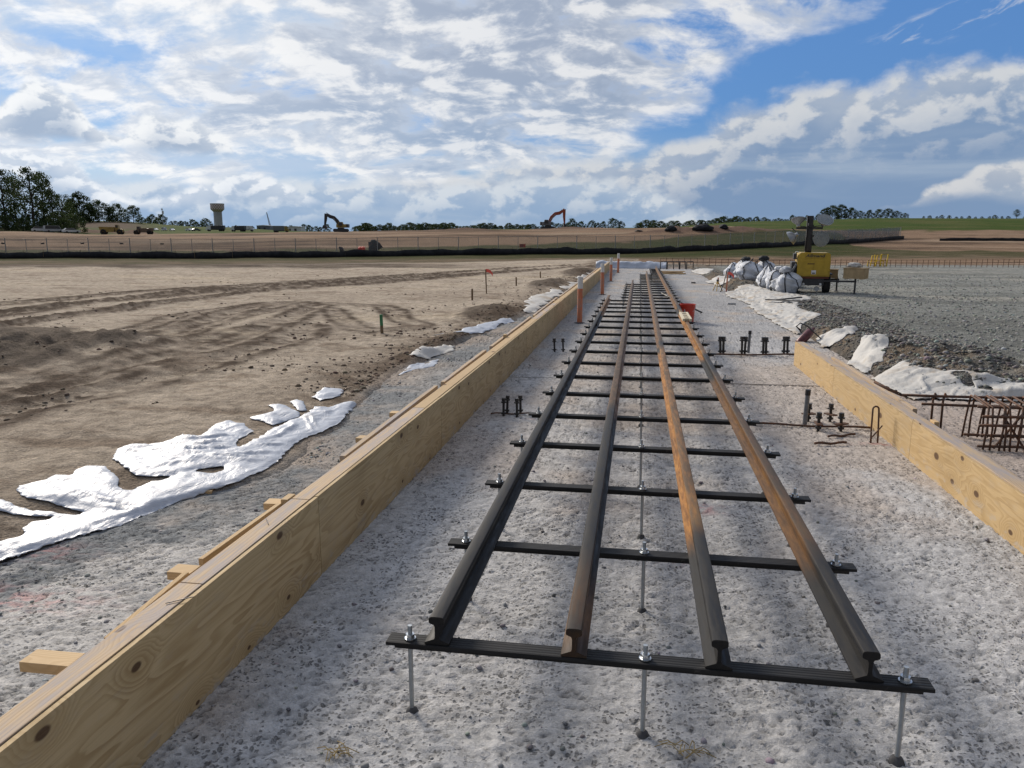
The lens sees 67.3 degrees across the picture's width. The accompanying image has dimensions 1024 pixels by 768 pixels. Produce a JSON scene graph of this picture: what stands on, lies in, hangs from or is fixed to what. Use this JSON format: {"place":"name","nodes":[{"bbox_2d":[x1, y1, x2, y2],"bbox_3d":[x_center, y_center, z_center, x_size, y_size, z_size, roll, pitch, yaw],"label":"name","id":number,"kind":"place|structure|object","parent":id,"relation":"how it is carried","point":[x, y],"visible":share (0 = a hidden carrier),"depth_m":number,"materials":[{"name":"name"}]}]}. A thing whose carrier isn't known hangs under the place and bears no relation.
{"place":"outdoors","nodes":[
{"label":"outdoors","id":0,"kind":"place"},
{"bbox_2d":[0,218,1023,562],"bbox_3d":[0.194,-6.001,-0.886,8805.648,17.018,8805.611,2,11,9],"label":"ground","id":1,"kind":"structure","parent":0,"point":[192,390],"depth_m":17.55,"materials":[{"name":"soil"}]},
{"bbox_2d":[0,214,15,230],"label":"broadleaf tree","id":2,"kind":"object","parent":1,"relation":"on","point":[5,225],"visible":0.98,"depth_m":231.95,"materials":[{"name":"green plant"}]},
{"bbox_2d":[0,169,27,228],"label":"broadleaf tree","id":3,"kind":"object","parent":1,"relation":"on","point":[6,211],"visible":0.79,"depth_m":241.16,"materials":[{"name":"green plant"}]},
{"bbox_2d":[0,178,27,218],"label":"broadleaf tree","id":4,"kind":"object","parent":1,"relation":"on","point":[17,190],"visible":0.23,"depth_m":254.37,"materials":[{"name":"green plant"}]},
{"bbox_2d":[13,217,31,230],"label":"broadleaf tree","id":5,"kind":"object","parent":1,"relation":"on","point":[24,223],"visible":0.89,"depth_m":230.52,"materials":[{"name":"green plant"}]},
{"bbox_2d":[1,166,57,226],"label":"broadleaf tree","id":6,"kind":"object","parent":1,"relation":"on","point":[31,178],"visible":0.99,"depth_m":237.68,"materials":[{"name":"green plant"}]},
{"bbox_2d":[27,171,57,218],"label":"broadleaf tree","id":7,"kind":"object","parent":1,"relation":"on","point":[47,181],"visible":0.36,"depth_m":248.24,"materials":[{"name":"green plant"}]},
{"bbox_2d":[39,189,64,221],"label":"broadleaf tree","id":8,"kind":"object","parent":1,"relation":"on","point":[53,205],"visible":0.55,"depth_m":243.30,"materials":[{"name":"green plant"}]},
{"bbox_2d":[43,225,61,231],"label":"parked car","id":9,"kind":"object","parent":1,"relation":"on","point":[51,228],"visible":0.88,"depth_m":222.52,"materials":[{"name":"paint"}]},
{"bbox_2d":[40,211,72,232],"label":"broadleaf tree","id":10,"kind":"object","parent":1,"relation":"on","point":[56,216],"visible":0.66,"depth_m":228.18,"materials":[{"name":"green plant"}]},
{"bbox_2d":[48,194,80,226],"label":"broadleaf tree","id":11,"kind":"object","parent":1,"relation":"on","point":[67,204],"visible":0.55,"depth_m":251.59,"materials":[{"name":"green plant"}]},
{"bbox_2d":[61,214,88,232],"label":"broadleaf tree","id":12,"kind":"object","parent":1,"relation":"on","point":[72,216],"visible":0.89,"depth_m":227.54,"materials":[{"name":"green plant"}]},
{"bbox_2d":[63,191,94,222],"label":"broadleaf tree","id":13,"kind":"object","parent":1,"relation":"on","point":[77,195],"visible":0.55,"depth_m":543.36,"materials":[{"name":"green plant"}]},
{"bbox_2d":[78,202,98,221],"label":"broadleaf tree","id":14,"kind":"object","parent":1,"relation":"on","point":[83,209],"visible":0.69,"depth_m":544.48,"materials":[{"name":"green plant"}]},
{"bbox_2d":[82,199,110,222],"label":"broadleaf tree","id":15,"kind":"object","parent":1,"relation":"on","point":[97,202],"visible":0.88,"depth_m":543.78,"materials":[{"name":"green plant"}]},
{"bbox_2d":[98,207,117,221],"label":"broadleaf tree","id":16,"kind":"object","parent":1,"relation":"on","point":[108,208],"visible":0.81,"depth_m":545.02,"materials":[{"name":"green plant"}]},
{"bbox_2d":[99,225,124,234],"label":"earth hauler","id":17,"kind":"object","parent":1,"relation":"on","point":[106,230],"visible":0.96,"depth_m":220.68,"materials":[{"name":"yellow paint"}]},
{"bbox_2d":[104,203,126,221],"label":"broadleaf tree","id":18,"kind":"object","parent":1,"relation":"on","point":[119,216],"visible":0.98,"depth_m":544.61,"materials":[{"name":"green plant"}]},
{"bbox_2d":[121,205,144,223],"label":"broadleaf tree","id":19,"kind":"object","parent":1,"relation":"on","point":[131,208],"visible":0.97,"depth_m":545.95,"materials":[{"name":"green plant"}]},
{"bbox_2d":[133,226,153,233],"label":"earth hauler","id":20,"kind":"object","parent":1,"relation":"on","point":[139,230],"visible":0.86,"depth_m":226.72,"materials":[{"name":"brown paint"}]},
{"bbox_2d":[0,401,356,560],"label":"plastic sheet","id":21,"kind":"object","parent":1,"relation":"on","point":[98,497],"visible":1,"depth_m":5.20,"materials":[{"name":"plastic"}]},
{"bbox_2d":[205,225,224,230],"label":"truck","id":22,"kind":"object","parent":1,"relation":"on","point":[216,227],"visible":0.88,"depth_m":390.92,"materials":[{"name":"grey paint"}]},
{"bbox_2d":[210,203,223,224],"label":"water tower","id":23,"kind":"structure","parent":1,"relation":"on","point":[217,209],"depth_m":875.07,"materials":[{"name":"concrete"}]},
{"bbox_2d":[250,404,299,424],"bbox_3d":[-2.173,0.272,7.111,0.449,0.058,0.736,2,11,9],"label":"plastic sheet","id":24,"kind":"object","parent":1,"relation":"on","point":[280,413],"visible":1,"depth_m":7.02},
{"bbox_2d":[273,226,288,231],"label":"truck","id":25,"kind":"object","parent":1,"relation":"on","point":[279,228],"visible":0.79,"depth_m":322.30,"materials":[{"name":"yellow paint"}]},
{"bbox_2d":[0,273,584,420],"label":"dirt clods","id":26,"kind":"object","parent":1,"relation":"on","point":[391,357],"visible":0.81,"depth_m":10.87,"materials":[{"name":"soil"}]},
{"bbox_2d":[290,399,306,410],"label":"plastic sheet","id":27,"kind":"object","parent":1,"relation":"on","point":[299,405],"visible":1,"depth_m":7.45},
{"bbox_2d":[312,387,343,400],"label":"plastic sheet","id":28,"kind":"object","parent":1,"relation":"on","point":[325,393],"visible":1,"depth_m":8.03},
{"bbox_2d":[322,213,349,231],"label":"excavator","id":29,"kind":"object","parent":1,"relation":"on","point":[340,226],"visible":1,"depth_m":185.49,"materials":[{"name":"grey paint"}]},
{"bbox_2d":[0,227,900,252],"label":"chain link fence","id":30,"kind":"object","parent":1,"relation":"on","point":[478,239],"visible":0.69,"depth_m":93.36,"materials":[{"name":"metal"}]},
{"bbox_2d":[368,240,382,250],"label":"black tarp","id":31,"kind":"object","parent":30,"relation":"hanging from","point":[372,244],"visible":0.69,"depth_m":97.22,"materials":[{"name":"fabric"}]},
{"bbox_2d":[0,234,903,258],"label":"silt fence","id":32,"kind":"object","parent":1,"relation":"on","point":[326,253],"visible":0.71,"depth_m":87.26,"materials":[{"name":"black fabric"}]},
{"bbox_2d":[0,268,1023,767],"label":"concrete slab","id":33,"kind":"structure","parent":1,"relation":"on","point":[960,718],"depth_m":3.69,"materials":[{"name":"concrete"}]},
{"bbox_2d":[0,316,528,680],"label":"strip gravel","id":34,"kind":"structure","parent":33,"relation":"on","point":[85,575],"depth_m":4.83,"materials":[{"name":"gravel"}]},
{"bbox_2d":[0,262,609,767],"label":"formwork wall","id":35,"kind":"structure","parent":33,"relation":"on","point":[142,682],"depth_m":3.03,"materials":[{"name":"brown wood"}]},
{"bbox_2d":[317,741,359,761],"bbox_3d":[-0.577,1.213,2.559,0.112,0.022,0.115,-7,13,-33],"label":"straw wisp","id":36,"kind":"object","parent":33,"relation":"on","point":[340,750],"visible":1,"depth_m":2.55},
{"bbox_2d":[399,359,438,374],"bbox_3d":[-1.180,-0.233,10.104,0.262,0.054,1.257,5,12,23],"label":"plastic sheet","id":37,"kind":"object","parent":33,"relation":"on","point":[422,365],"visible":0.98,"depth_m":10.09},
{"bbox_2d":[410,344,454,359],"bbox_3d":[-1.130,-0.514,11.266,0.349,0.162,1.692,4,11,19],"label":"plastic sheet","id":38,"kind":"object","parent":33,"relation":"on","point":[425,352],"visible":0.97,"depth_m":11.04,"materials":[{"name":"white plastic"}]},
{"bbox_2d":[432,318,514,335],"bbox_3d":[-0.503,-1.053,14.227,0.428,0.107,3.340,4,12,22],"label":"plastic sheet","id":39,"kind":"object","parent":33,"relation":"on","point":[484,327],"visible":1,"depth_m":14.21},
{"bbox_2d":[523,289,563,313],"bbox_3d":[0.791,-2.288,20.665,0.731,0.114,7.377,2,11,9],"label":"plastic sheet","id":40,"kind":"object","parent":33,"relation":"on","point":[538,301],"visible":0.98,"depth_m":20.17,"materials":[{"name":"white plastic"}]},
{"bbox_2d":[574,277,584,323],"bbox_3d":[1.360,-1.658,15.390,0.260,0.960,0.256,2,11,9],"label":"marker pipe","id":41,"kind":"object","parent":33,"relation":"on","point":[579,300],"visible":0.94,"depth_m":15.36,"materials":[{"name":"orange paint"}]},
{"bbox_2d":[599,263,605,294],"bbox_3d":[2.708,-3.118,23.034,0.260,0.970,0.256,1,11,9],"label":"marker pipe","id":42,"kind":"object","parent":33,"relation":"on","point":[602,278],"visible":0.92,"depth_m":22.99,"materials":[{"name":"orange paint"}]},
{"bbox_2d":[209,347,1022,767],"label":"slab chippings","id":43,"kind":"object","parent":33,"relation":"on","point":[703,741],"visible":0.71,"depth_m":3.22,"materials":[{"name":"stone"}]},
{"bbox_2d":[597,304,673,308],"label":"cross tie","id":44,"kind":"object","parent":33,"relation":"on","point":[640,307],"visible":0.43,"depth_m":15.76,"materials":[{"name":"metal"}]},
{"bbox_2d":[599,301,680,305],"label":"cross tie","id":45,"kind":"object","parent":33,"relation":"on","point":[640,303],"visible":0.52,"depth_m":16.66,"materials":[{"name":"metal"}]},
{"bbox_2d":[587,317,694,338],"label":"cross tie","id":46,"kind":"object","parent":33,"relation":"on","point":[640,321],"visible":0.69,"depth_m":13.12,"materials":[{"name":"metal"}]},
{"bbox_2d":[602,298,679,301],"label":"cross tie","id":47,"kind":"object","parent":33,"relation":"on","point":[640,300],"visible":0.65,"depth_m":17.50,"materials":[{"name":"metal"}]},
{"bbox_2d":[584,323,698,346],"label":"cross tie","id":48,"kind":"object","parent":33,"relation":"on","point":[640,327],"visible":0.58,"depth_m":12.25,"materials":[{"name":"metal"}]},
{"bbox_2d":[591,312,691,332],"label":"cross tie","id":49,"kind":"object","parent":33,"relation":"on","point":[621,316],"visible":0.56,"depth_m":14.01,"materials":[{"name":"metal"}]},
{"bbox_2d":[594,308,688,325],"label":"cross tie","id":50,"kind":"object","parent":33,"relation":"on","point":[640,311],"visible":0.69,"depth_m":14.88,"materials":[{"name":"metal"}]},
{"bbox_2d":[580,330,703,338],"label":"cross tie","id":51,"kind":"object","parent":33,"relation":"on","point":[641,334],"visible":0.71,"depth_m":11.37,"materials":[{"name":"metal"}]},
{"bbox_2d":[562,357,722,389],"bbox_3d":[1.470,-0.107,8.776,1.810,0.368,0.070,2,11,9],"label":"cross tie","id":52,"kind":"object","parent":33,"relation":"on","point":[640,364],"visible":0.8,"depth_m":8.73,"materials":[{"name":"metal"}]},
{"bbox_2d":[569,346,715,374],"bbox_3d":[1.622,-0.274,9.652,1.810,0.368,0.069,2,11,9],"label":"cross tie","id":53,"kind":"object","parent":33,"relation":"on","point":[641,352],"visible":0.66,"depth_m":9.61,"materials":[{"name":"metal"}]},
{"bbox_2d":[575,337,709,362],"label":"cross tie","id":54,"kind":"object","parent":33,"relation":"on","point":[641,343],"visible":0.62,"depth_m":10.49,"materials":[{"name":"metal"}]},
{"bbox_2d":[553,370,732,406],"bbox_3d":[1.328,0.060,7.898,1.810,0.368,0.069,2,11,9],"label":"cross tie","id":55,"kind":"object","parent":33,"relation":"on","point":[641,378],"visible":0.74,"depth_m":7.86,"materials":[{"name":"metal"}]},
{"bbox_2d":[542,386,744,428],"bbox_3d":[1.180,0.227,7.021,1.810,0.368,0.069,2,11,9],"label":"cross tie","id":56,"kind":"object","parent":33,"relation":"on","point":[641,395],"visible":0.74,"depth_m":6.98,"materials":[{"name":"metal"}]},
{"bbox_2d":[528,407,759,439],"bbox_3d":[1.030,0.394,6.144,1.810,0.368,0.070,2,11,9],"label":"cross tie","id":57,"kind":"object","parent":33,"relation":"on","point":[641,418],"visible":0.66,"depth_m":6.11,"materials":[{"name":"metal"}]},
{"bbox_2d":[510,435,780,493],"bbox_3d":[0.882,0.561,5.267,1.810,0.368,0.069,2,11,9],"label":"cross tie","id":58,"kind":"object","parent":33,"relation":"on","point":[641,448],"visible":0.7,"depth_m":5.24,"materials":[{"name":"metal"}]},
{"bbox_2d":[485,473,810,546],"bbox_3d":[0.741,0.728,4.389,1.810,0.368,0.070,2,11,9],"label":"cross tie","id":59,"kind":"object","parent":33,"relation":"on","point":[642,490],"visible":0.76,"depth_m":4.36,"materials":[{"name":"metal"}]},
{"bbox_2d":[620,295,676,306],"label":"cross tie","id":60,"kind":"object","parent":33,"relation":"on","point":[623,297],"visible":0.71,"depth_m":18.37,"materials":[{"name":"metal"}]},
{"bbox_2d":[448,530,856,626],"bbox_3d":[0.598,0.895,3.511,1.810,0.368,0.069,2,11,9],"label":"cross tie","id":61,"kind":"object","parent":33,"relation":"on","point":[643,554],"visible":0.78,"depth_m":3.48,"materials":[{"name":"metal"}]},
{"bbox_2d":[386,624,934,766],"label":"cross tie","id":62,"kind":"object","parent":33,"relation":"on","point":[904,683],"visible":0.95,"depth_m":2.59,"materials":[{"name":"metal"}]},
{"bbox_2d":[424,295,610,645],"bbox_3d":[0.986,-0.568,10.198,0.088,0.105,15.498,2,11,9],"label":"steel rail","id":63,"kind":"object","parent":62,"relation":"on","point":[446,615],"visible":1,"depth_m":3.65,"materials":[{"name":"metal"}]},
{"bbox_2d":[561,280,633,657],"bbox_3d":[1.983,-1.153,13.271,0.088,0.105,22.002,2,11,9],"label":"steel rail","id":64,"kind":"object","parent":62,"relation":"on","point":[576,635],"visible":1,"depth_m":3.49,"materials":[{"name":"metal"}]},
{"bbox_2d":[646,271,732,670],"bbox_3d":[2.990,-1.748,16.395,0.088,0.105,28.600,2,11,9],"label":"steel rail","id":65,"kind":"object","parent":62,"relation":"on","point":[714,640],"visible":1,"depth_m":3.41,"materials":[{"name":"metal"}]},
{"bbox_2d":[655,266,883,682],"bbox_3d":[3.905,-2.251,19.038,0.088,0.105,34.195,2,11,9],"label":"steel rail","id":66,"kind":"object","parent":62,"relation":"on","point":[860,652],"visible":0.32,"depth_m":3.38,"materials":[{"name":"metal"}]},
{"bbox_2d":[679,312,691,320],"bbox_3d":[2.851,-1.112,12.657,0.145,0.040,1.150,2,11,9],"label":"slotted block","id":67,"kind":"object","parent":66,"relation":"on","point":[685,316],"depth_m":12.46,"materials":[{"name":"paint"}]},
{"bbox_2d":[654,740,716,758],"bbox_3d":[0.575,1.212,2.566,0.193,0.022,0.095,0,11,-2],"label":"straw wisp","id":68,"kind":"object","parent":33,"relation":"on","point":[683,750],"visible":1,"depth_m":2.56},
{"bbox_2d":[680,303,695,321],"bbox_3d":[3.548,-1.434,15.562,0.320,0.368,0.320,2,11,9],"label":"bucket","id":69,"kind":"object","parent":33,"relation":"on","point":[690,308],"visible":0.68,"depth_m":15.43,"materials":[{"name":"red plastic"}]},
{"bbox_2d":[692,268,713,273],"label":"fabric sheet","id":70,"kind":"object","parent":33,"relation":"on","point":[702,270],"visible":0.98,"depth_m":37.29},
{"bbox_2d":[705,276,729,285],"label":"fabric sheet","id":71,"kind":"object","parent":33,"relation":"on","point":[714,279],"visible":0.71,"depth_m":29.13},
{"bbox_2d":[723,262,736,277],"bbox_3d":[8.477,-4.378,29.593,0.645,0.630,0.706,-5,9,8],"label":"bulk bag","id":72,"kind":"object","parent":71,"relation":"on","point":[731,268],"visible":0.52,"depth_m":29.41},
{"bbox_2d":[716,353,793,355],"bbox_3d":[3.425,-0.428,11.144,1.391,0.036,0.024,0,11,0],"label":"rebar bar","id":73,"kind":"object","parent":33,"relation":"on","point":[755,354],"visible":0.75,"depth_m":11.13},
{"bbox_2d":[725,284,821,333],"bbox_3d":[6.766,-2.067,19.316,2.087,0.218,12.174,2,11,9],"label":"fabric sheet","id":74,"kind":"object","parent":33,"relation":"on","point":[786,315],"visible":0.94,"depth_m":18.37,"materials":[{"name":"fabric"}]},
{"bbox_2d":[802,389,810,424],"bbox_3d":[2.669,0.233,6.981,0.049,0.371,0.049,3,11,9],"label":"conduit stub","id":75,"kind":"object","parent":33,"relation":"on","point":[806,404],"visible":0.83,"depth_m":6.96,"materials":[{"name":"black metal"}]},
{"bbox_2d":[796,322,820,341],"bbox_3d":[4.861,-0.828,12.656,0.523,0.407,0.272,-6,12,-30],"label":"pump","id":76,"kind":"object","parent":33,"relation":"on","point":[806,335],"visible":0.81,"depth_m":12.64,"materials":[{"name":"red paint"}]},
{"bbox_2d":[760,422,869,428],"bbox_3d":[2.675,0.374,6.942,1.076,0.032,0.020,2,11,10],"label":"rebar bar","id":77,"kind":"object","parent":33,"relation":"on","point":[824,426],"visible":0.77,"depth_m":6.93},
{"bbox_2d":[814,412,822,431],"bbox_3d":[2.716,0.349,6.815,0.055,0.200,0.121,2,14,8],"label":"anchor bolt","id":78,"kind":"object","parent":33,"relation":"on","point":[818,423],"visible":0.94,"depth_m":6.79,"materials":[{"name":"black metal"}]},
{"bbox_2d":[814,441,846,444],"bbox_3d":[2.625,0.487,6.345,0.277,0.034,0.022,-1,11,-5],"label":"rebar bar","id":79,"kind":"object","parent":33,"relation":"on","point":[831,443],"visible":1,"depth_m":6.34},
{"bbox_2d":[824,403,837,421],"bbox_3d":[2.965,0.283,7.162,0.055,0.200,0.121,-2,9,-20],"label":"anchor bolt","id":80,"kind":"object","parent":33,"relation":"on","point":[830,413],"visible":0.94,"depth_m":7.14,"materials":[{"name":"black metal"}]},
{"bbox_2d":[816,326,857,347],"bbox_3d":[5.312,-0.814,12.616,0.648,0.247,1.809,6,12,28],"label":"fabric sheet","id":81,"kind":"object","parent":33,"relation":"on","point":[830,338],"visible":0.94,"depth_m":12.43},
{"bbox_2d":[833,412,848,431],"bbox_3d":[2.906,0.353,6.794,0.121,0.200,0.055,-5,11,-19],"label":"anchor bolt","id":82,"kind":"object","parent":33,"relation":"on","point":[841,417],"visible":0.95,"depth_m":6.78,"materials":[{"name":"black metal"}]},
{"bbox_2d":[847,334,888,372],"bbox_3d":[5.114,-0.560,10.947,0.488,0.369,3.087,6,12,27],"label":"fabric sheet","id":83,"kind":"object","parent":33,"relation":"on","point":[868,353],"visible":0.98,"depth_m":10.45,"materials":[{"name":"fabric"}]},
{"bbox_2d":[870,406,882,442],"bbox_3d":[3.021,0.360,6.389,0.099,0.363,0.049,0,11,-2],"label":"rebar hook","id":84,"kind":"object","parent":33,"relation":"on","point":[877,432],"visible":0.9,"depth_m":6.38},
{"bbox_2d":[794,342,1023,554],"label":"formwork wall","id":85,"kind":"structure","parent":33,"relation":"on","point":[985,489],"depth_m":5.52,"materials":[{"name":"brown wood"}]},
{"bbox_2d":[872,360,1023,401],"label":"fabric sheet","id":86,"kind":"object","parent":33,"relation":"on","point":[900,379],"visible":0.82,"depth_m":8.48,"materials":[{"name":"fabric"}]},
{"bbox_2d":[874,381,1023,451],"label":"rebar cage","id":87,"kind":"object","parent":33,"relation":"on","point":[1006,415],"visible":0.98,"depth_m":6.33,"materials":[{"name":"metal"}]},
{"bbox_2d":[540,208,565,228],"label":"excavator","id":88,"kind":"object","parent":1,"relation":"on","point":[547,223],"visible":0.9,"depth_m":191.18,"materials":[{"name":"orange paint"}]},
{"bbox_2d":[596,260,666,268],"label":"fabric sheet","id":89,"kind":"object","parent":1,"relation":"on","point":[640,264],"visible":0.82,"depth_m":42.85,"materials":[{"name":"white fabric"}]},
{"bbox_2d":[660,258,729,265],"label":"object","id":90,"kind":"object","parent":1,"relation":"on","point":[709,262],"visible":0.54,"depth_m":43.49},
{"bbox_2d":[733,257,750,277],"bbox_3d":[8.453,-4.218,28.020,0.740,0.842,0.744,3,12,17],"label":"bulk bag","id":91,"kind":"object","parent":1,"relation":"on","point":[743,259],"visible":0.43,"depth_m":27.91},
{"bbox_2d":[736,258,762,280],"bbox_3d":[8.232,-3.886,26.173,1.077,0.802,1.074,10,19,28],"label":"bulk bag","id":92,"kind":"object","parent":1,"relation":"on","point":[749,270],"visible":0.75,"depth_m":25.88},
{"bbox_2d":[756,263,773,287],"bbox_3d":[7.969,-3.366,23.924,0.760,0.780,0.753,3,13,30],"label":"bulk bag","id":93,"kind":"object","parent":1,"relation":"on","point":[761,277],"visible":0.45,"depth_m":23.76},
{"bbox_2d":[758,255,774,269],"bbox_3d":[8.566,-3.923,26.232,0.840,0.894,0.830,-6,8,-11],"label":"bulk bag","id":94,"kind":"object","parent":1,"relation":"on","point":[764,262],"visible":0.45,"depth_m":26.08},
{"bbox_2d":[765,266,783,289],"bbox_3d":[8.038,-3.193,23.221,0.788,0.765,0.775,11,14,24],"label":"bulk bag","id":95,"kind":"object","parent":1,"relation":"on","point":[775,273],"visible":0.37,"depth_m":23.08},
{"bbox_2d":[769,266,802,292],"bbox_3d":[7.936,-3.024,22.293,0.823,0.796,0.836,-6,9,-4],"label":"bulk bag","id":96,"kind":"object","parent":1,"relation":"on","point":[787,280],"visible":0.88,"depth_m":22.04,"materials":[{"name":"fabric"}]},
{"bbox_2d":[770,214,856,293],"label":"light tower","id":97,"kind":"structure","parent":1,"relation":"on","point":[808,266],"depth_m":22.17,"materials":[{"name":"metal"}]},
{"bbox_2d":[843,267,869,279],"bbox_3d":[9.760,-3.138,21.833,0.590,0.312,0.450,9,14,40],"label":"crate","id":98,"kind":"object","parent":97,"relation":"on","point":[855,273],"visible":0.99,"depth_m":21.67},
{"bbox_2d":[825,205,842,218],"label":"broadleaf tree","id":99,"kind":"object","parent":1,"relation":"on","point":[835,215],"visible":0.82,"depth_m":408.27,"materials":[{"name":"green plant"}]},
{"bbox_2d":[832,204,850,218],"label":"broadleaf tree","id":100,"kind":"object","parent":1,"relation":"on","point":[843,210],"visible":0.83,"depth_m":409.13,"materials":[{"name":"green plant"}]},
{"bbox_2d":[843,207,856,218],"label":"broadleaf tree","id":101,"kind":"object","parent":1,"relation":"on","point":[851,213],"visible":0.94,"depth_m":408.85,"materials":[{"name":"green plant"}]},
{"bbox_2d":[712,270,1023,392],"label":"yard gravel","id":102,"kind":"structure","parent":1,"relation":"on","point":[988,357],"depth_m":15.37,"materials":[{"name":"gravel"}]},
{"bbox_2d":[725,278,1023,388],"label":"bank gravel","id":103,"kind":"structure","parent":1,"relation":"on","point":[933,348],"depth_m":10.49,"materials":[{"name":"gravel"}]},
{"bbox_2d":[867,254,888,265],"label":"yellow stand","id":104,"kind":"object","parent":1,"relation":"on","point":[875,263],"visible":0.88,"depth_m":42.75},
{"bbox_2d":[735,259,1023,267],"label":"barrier fence","id":105,"kind":"object","parent":1,"relation":"on","point":[1019,262],"visible":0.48,"depth_m":41.51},
{"bbox_2d":[939,237,1023,240],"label":"silt fence","id":106,"kind":"object","parent":1,"relation":"on","point":[982,239],"visible":0.73,"depth_m":128.97,"materials":[{"name":"black fabric"}]},
{"bbox_2d":[0,0,1023,230],"label":"sky","id":107,"kind":"structure","parent":0,"point":[296,112],"materials":[{"name":"blue"}]},
{"bbox_2d":[692,224,713,230],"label":"bush","id":108,"kind":"object","parent":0,"point":[703,227],"visible":1,"depth_m":145.48,"materials":[{"name":"plant"}]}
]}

